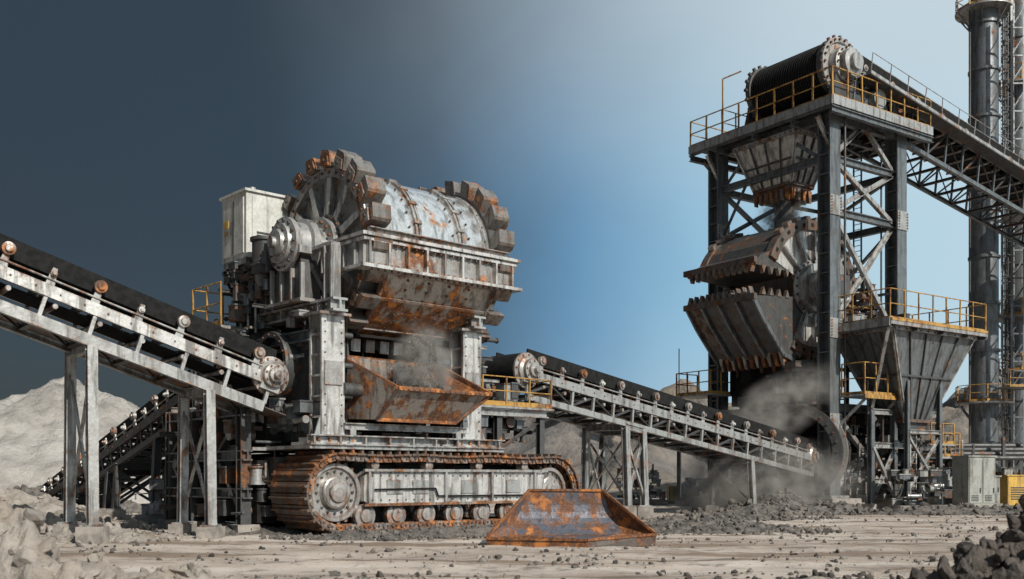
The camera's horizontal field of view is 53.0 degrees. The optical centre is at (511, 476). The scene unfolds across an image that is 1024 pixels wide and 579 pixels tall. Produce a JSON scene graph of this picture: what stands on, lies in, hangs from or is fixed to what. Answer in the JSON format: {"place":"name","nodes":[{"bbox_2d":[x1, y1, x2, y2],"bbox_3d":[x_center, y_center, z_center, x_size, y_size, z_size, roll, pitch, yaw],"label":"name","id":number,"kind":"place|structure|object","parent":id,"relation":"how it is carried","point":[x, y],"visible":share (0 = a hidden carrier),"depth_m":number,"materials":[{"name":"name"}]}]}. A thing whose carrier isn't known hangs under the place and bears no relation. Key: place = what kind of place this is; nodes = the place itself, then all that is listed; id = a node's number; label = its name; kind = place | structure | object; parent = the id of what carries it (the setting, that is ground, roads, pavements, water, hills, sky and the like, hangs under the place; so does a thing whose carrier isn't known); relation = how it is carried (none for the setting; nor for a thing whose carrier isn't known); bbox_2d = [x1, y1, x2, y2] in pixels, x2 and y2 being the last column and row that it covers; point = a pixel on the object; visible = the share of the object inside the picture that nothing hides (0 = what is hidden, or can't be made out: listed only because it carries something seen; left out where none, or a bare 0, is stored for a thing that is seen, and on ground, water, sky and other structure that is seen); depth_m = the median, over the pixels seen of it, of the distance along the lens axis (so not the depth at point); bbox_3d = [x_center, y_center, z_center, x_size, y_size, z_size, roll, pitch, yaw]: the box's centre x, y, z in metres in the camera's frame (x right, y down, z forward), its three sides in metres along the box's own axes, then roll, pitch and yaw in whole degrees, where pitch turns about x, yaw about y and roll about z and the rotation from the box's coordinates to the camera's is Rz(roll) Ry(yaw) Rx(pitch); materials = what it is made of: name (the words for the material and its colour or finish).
{"place":"outdoors","nodes":[
{"label":"outdoors","id":0,"kind":"place"},
{"bbox_2d":[0,0,1000,407],"label":"sky","id":1,"kind":"structure","parent":0,"point":[125,125],"materials":[{"name":"blue"}]},
{"bbox_2d":[40,497,1018,578],"bbox_3d":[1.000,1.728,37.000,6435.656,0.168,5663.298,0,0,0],"label":"ground","id":2,"kind":"structure","parent":0,"point":[312,563],"depth_m":22.91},
{"bbox_2d":[0,487,132,520],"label":"rock pile","id":3,"kind":"object","parent":2,"relation":"on","point":[46,503],"visible":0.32,"depth_m":41.54,"materials":[{"name":"grey stone"}]},
{"bbox_2d":[0,501,140,578],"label":"rock pile","id":4,"kind":"object","parent":2,"relation":"on","point":[27,551],"visible":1,"depth_m":14.14,"materials":[{"name":"beige stone"}]},
{"bbox_2d":[13,484,141,513],"bbox_3d":[-22.525,0.992,50.945,14.250,1.895,9.250,0,0,0],"label":"gravel pile","id":5,"kind":"object","parent":2,"relation":"on","point":[132,507],"visible":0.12,"depth_m":50.05,"materials":[{"name":"grey gravel"}]},
{"bbox_2d":[12,504,156,532],"bbox_3d":[-16.525,1.457,33.950,10.350,1.140,5.100,0,0,0],"label":"rock pile","id":6,"kind":"object","parent":2,"relation":"on","point":[51,519],"visible":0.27,"depth_m":33.95,"materials":[{"name":"grey stone"}]},
{"bbox_2d":[41,522,192,543],"bbox_3d":[-11.620,1.544,28.370,6.200,0.608,4.100,0,0,0],"label":"gravel pile","id":7,"kind":"object","parent":2,"relation":"on","point":[118,534],"visible":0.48,"depth_m":27.92,"materials":[{"name":"grey gravel"}]},
{"bbox_2d":[41,370,216,519],"bbox_3d":[-16.877,0.838,44.516,3.101,5.042,21.252,0,-13,-39],"label":"belt conveyor","id":8,"kind":"object","parent":2,"relation":"on","point":[132,444],"visible":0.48,"depth_m":42.05,"materials":[{"name":"metal"}]},
{"bbox_2d":[0,377,266,502],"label":"spoil heap","id":9,"kind":"object","parent":2,"relation":"on","point":[31,437],"visible":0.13,"depth_m":73.33,"materials":[{"name":"grey gravel"}]},
{"bbox_2d":[0,233,288,543],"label":"belt conveyor","id":10,"kind":"object","parent":2,"relation":"on","point":[249,371],"visible":0.98,"depth_m":28.40,"materials":[{"name":"metal"}]},
{"bbox_2d":[116,561,234,578],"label":"rock pile","id":11,"kind":"object","parent":2,"relation":"on","point":[193,570],"visible":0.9,"depth_m":15.28,"materials":[{"name":"beige stone"}]},
{"bbox_2d":[132,478,230,522],"bbox_3d":[-12.415,0.579,38.493,3.683,2.269,2.122,0,0,0],"label":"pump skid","id":12,"kind":"object","parent":2,"relation":"on","point":[151,513],"visible":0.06,"depth_m":37.50,"materials":[{"name":"metal"}]},
{"bbox_2d":[149,524,320,536],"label":"gravel pile","id":13,"kind":"object","parent":2,"relation":"on","point":[270,531],"visible":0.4,"depth_m":30.61,"materials":[{"name":"grey gravel"}]},
{"bbox_2d":[213,574,403,578],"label":"rock pile","id":14,"kind":"object","parent":2,"relation":"on","point":[260,576],"visible":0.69,"depth_m":17.25,"materials":[{"name":"grey stone"}]},
{"bbox_2d":[259,527,450,540],"bbox_3d":[-4.420,1.619,29.000,6.200,0.402,2.600,0,0,0],"label":"gravel pile","id":15,"kind":"object","parent":2,"relation":"on","point":[359,534],"visible":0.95,"depth_m":28.61,"materials":[{"name":"grey gravel"}]},
{"bbox_2d":[157,148,580,533],"bbox_3d":[-4.644,-4.223,35.322,12.447,11.945,9.840,0,0,-42],"label":"tracked crusher","id":16,"kind":"object","parent":2,"relation":"on","point":[347,275],"visible":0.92,"depth_m":31.85,"materials":[{"name":"metal"}]},
{"bbox_2d":[399,334,438,386],"bbox_3d":[-2.843,-3.495,31.757,1.467,1.861,1.384,0,0,0],"label":"falling ore","id":17,"kind":"object","parent":16,"relation":"attached to","point":[415,350],"visible":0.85,"depth_m":31.70,"materials":[{"name":"grey stone"}]},
{"bbox_2d":[321,523,493,538],"bbox_3d":[-1.540,1.597,30.560,9.800,0.447,3.300,0,0,0],"label":"gravel pile","id":18,"kind":"object","parent":2,"relation":"on","point":[476,530],"visible":0.31,"depth_m":30.33,"materials":[{"name":"grey gravel"}]},
{"bbox_2d":[61,510,1008,578],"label":"gravel","id":19,"kind":"structure","parent":2,"relation":"on","point":[379,574],"depth_m":22.25,"materials":[{"name":"grey gravel"}]},
{"bbox_2d":[485,489,656,546],"bbox_3d":[1.443,1.025,26.298,4.336,1.430,2.759,0,0,-4],"label":"bulldozer blade","id":20,"kind":"object","parent":2,"relation":"on","point":[566,518],"visible":1,"depth_m":26.45,"materials":[{"name":"metal"}]},
{"bbox_2d":[616,464,667,504],"bbox_3d":[8.000,0.515,64.050,3.200,2.618,2.100,0,0,0],"label":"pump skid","id":21,"kind":"object","parent":2,"relation":"on","point":[653,475],"visible":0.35,"depth_m":63.55,"materials":[{"name":"metal"}]},
{"bbox_2d":[481,349,823,518],"bbox_3d":[7.053,-0.429,45.138,3.205,5.762,22.276,0,-8,45],"label":"belt conveyor","id":22,"kind":"object","parent":2,"relation":"on","point":[772,451],"visible":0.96,"depth_m":42.65,"materials":[{"name":"metal"}]},
{"bbox_2d":[688,479,730,505],"bbox_3d":[12.209,0.910,59.533,3.668,1.581,1.934,0,0,0],"label":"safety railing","id":23,"kind":"object","parent":2,"relation":"on","point":[694,493],"visible":0.2,"depth_m":59.51,"materials":[{"name":"metal"}]},
{"bbox_2d":[637,510,848,520],"bbox_3d":[8.950,1.607,41.950,11.600,0.527,3.800,0,0,0],"label":"gravel pile","id":24,"kind":"object","parent":2,"relation":"on","point":[755,515],"visible":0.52,"depth_m":41.48,"materials":[{"name":"grey gravel"}]},
{"bbox_2d":[644,512,845,535],"bbox_3d":[6.280,1.477,32.560,9.840,0.748,5.640,0,0,0],"label":"gravel pile","id":25,"kind":"object","parent":2,"relation":"on","point":[706,523],"visible":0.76,"depth_m":31.86,"materials":[{"name":"grey gravel"}]},
{"bbox_2d":[674,488,885,515],"bbox_3d":[12.820,1.217,48.580,11.800,1.408,6.200,0,0,0],"label":"gravel pile","id":26,"kind":"object","parent":2,"relation":"on","point":[786,501],"visible":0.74,"depth_m":47.50,"materials":[{"name":"grey gravel"}]},
{"bbox_2d":[677,569,908,578],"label":"rock pile","id":27,"kind":"object","parent":2,"relation":"on","point":[821,575],"visible":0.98,"depth_m":16.76,"materials":[{"name":"grey stone"}]},
{"bbox_2d":[676,35,955,508],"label":"crushing tower","id":28,"kind":"structure","parent":2,"relation":"on","point":[764,307],"depth_m":53.83,"materials":[{"name":"grey metal"}]},
{"bbox_2d":[764,199,796,230],"bbox_3d":[14.749,-14.146,55.859,2.028,1.970,2.160,0,0,0],"label":"falling ore","id":29,"kind":"object","parent":28,"relation":"on","point":[781,205],"visible":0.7,"depth_m":55.76,"materials":[{"name":"grey stone"}]},
{"bbox_2d":[841,52,1023,246],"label":"belt conveyor","id":30,"kind":"object","parent":28,"relation":"attached to","point":[969,155],"visible":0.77,"depth_m":59.21,"materials":[{"name":"metal"}]},
{"bbox_2d":[815,287,987,504],"bbox_3d":[20.372,-3.664,53.512,8.510,10.928,4.501,0,0,-35],"label":"storage hopper","id":31,"kind":"object","parent":2,"relation":"on","point":[922,360],"visible":0.91,"depth_m":52.32,"materials":[{"name":"grey metal"}]},
{"bbox_2d":[885,469,952,508],"bbox_3d":[20.254,0.817,50.412,3.291,2.401,2.025,0,0,0],"label":"pump skid","id":32,"kind":"object","parent":2,"relation":"on","point":[907,475],"visible":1,"depth_m":50.13,"materials":[{"name":"metal"}]},
{"bbox_2d":[827,502,1022,515],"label":"gravel pile","id":33,"kind":"object","parent":2,"relation":"on","point":[925,508],"visible":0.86,"depth_m":47.04,"materials":[{"name":"grey gravel"}]},
{"bbox_2d":[920,461,951,504],"bbox_3d":[22.091,0.428,53.197,1.320,2.543,1.200,0,0,-20],"label":"pump skid","id":34,"kind":"object","parent":2,"relation":"on","point":[933,500],"visible":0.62,"depth_m":52.71,"materials":[{"name":"metal"}]},
{"bbox_2d":[914,433,960,489],"bbox_3d":[23.390,-0.364,56.998,2.892,4.128,2.102,0,0,0],"label":"safety railing","id":35,"kind":"object","parent":2,"relation":"on","point":[945,456],"visible":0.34,"depth_m":56.29,"materials":[{"name":"metal"}]},
{"bbox_2d":[929,440,974,467],"bbox_3d":[25.056,-0.177,57.473,3.701,3.754,2.810,0,0,0],"label":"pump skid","id":36,"kind":"object","parent":2,"relation":"on","point":[947,463],"visible":0.12,"depth_m":57.32,"materials":[{"name":"metal"}]},
{"bbox_2d":[909,494,1023,578],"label":"rock pile","id":37,"kind":"object","parent":2,"relation":"on","point":[1001,556],"visible":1,"depth_m":13.54,"materials":[{"name":"grey stone"}]},
{"bbox_2d":[950,449,996,507],"bbox_3d":[23.300,0.128,51.800,1.900,3.143,1.300,0,0,-20],"label":"electrical cabinet","id":38,"kind":"object","parent":2,"relation":"on","point":[973,479],"visible":0.89,"depth_m":51.31,"materials":[{"name":"metal"}]},
{"bbox_2d":[943,0,1023,472],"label":"pipe rack","id":39,"kind":"object","parent":2,"relation":"on","point":[1003,451],"visible":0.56,"depth_m":73.54,"materials":[{"name":"grey metal"}]},
{"bbox_2d":[955,0,1013,471],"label":"exhaust stack","id":40,"kind":"object","parent":2,"relation":"on","point":[980,19],"visible":0.71,"depth_m":74.20,"materials":[{"name":"grey metal"}]},
{"bbox_2d":[995,476,1002,505],"bbox_3d":[25.000,0.628,54.400,1.400,2.143,1.200,0,0,-20],"label":"electrical cabinet","id":41,"kind":"object","parent":2,"relation":"on","point":[997,490],"visible":0.19,"depth_m":54.04,"materials":[{"name":"metal"}]},
{"bbox_2d":[998,503,1012,508],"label":"gravel pile","id":42,"kind":"object","parent":2,"relation":"on","point":[1006,506],"visible":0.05,"depth_m":52.36,"materials":[{"name":"grey gravel"}]},
{"bbox_2d":[995,469,1023,505],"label":"yellow generator","id":43,"kind":"object","parent":2,"relation":"on","point":[1011,489],"visible":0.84,"depth_m":54.35,"materials":[{"name":"metal"}]},
{"bbox_2d":[999,0,1022,471],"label":"exhaust stack","id":44,"kind":"object","parent":2,"relation":"on","point":[1018,255],"visible":0.3,"depth_m":76.68,"materials":[{"name":"grey metal"}]},
{"bbox_2d":[666,485,692,503],"bbox_3d":[10.600,0.975,64.500,1.800,1.450,1.150,0,0,0],"label":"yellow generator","id":45,"kind":"object","parent":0,"point":[671,494],"visible":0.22,"depth_m":64.00,"materials":[{"name":"metal"}]},
{"bbox_2d":[675,478,707,505],"bbox_3d":[11.461,0.804,61.799,3.278,1.792,2.598,0,0,0],"label":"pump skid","id":46,"kind":"object","parent":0,"point":[684,496],"visible":0.3,"depth_m":61.14,"materials":[{"name":"metal"}]},
{"bbox_2d":[426,376,1000,497],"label":"hills","id":47,"kind":"structure","parent":0,"point":[564,439],"depth_m":106.01,"materials":[{"name":"grey stone"}]},
{"bbox_2d":[995,467,1023,474],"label":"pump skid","id":48,"kind":"object","parent":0,"point":[1008,471],"visible":0.06,"depth_m":57.38,"materials":[{"name":"metal"}]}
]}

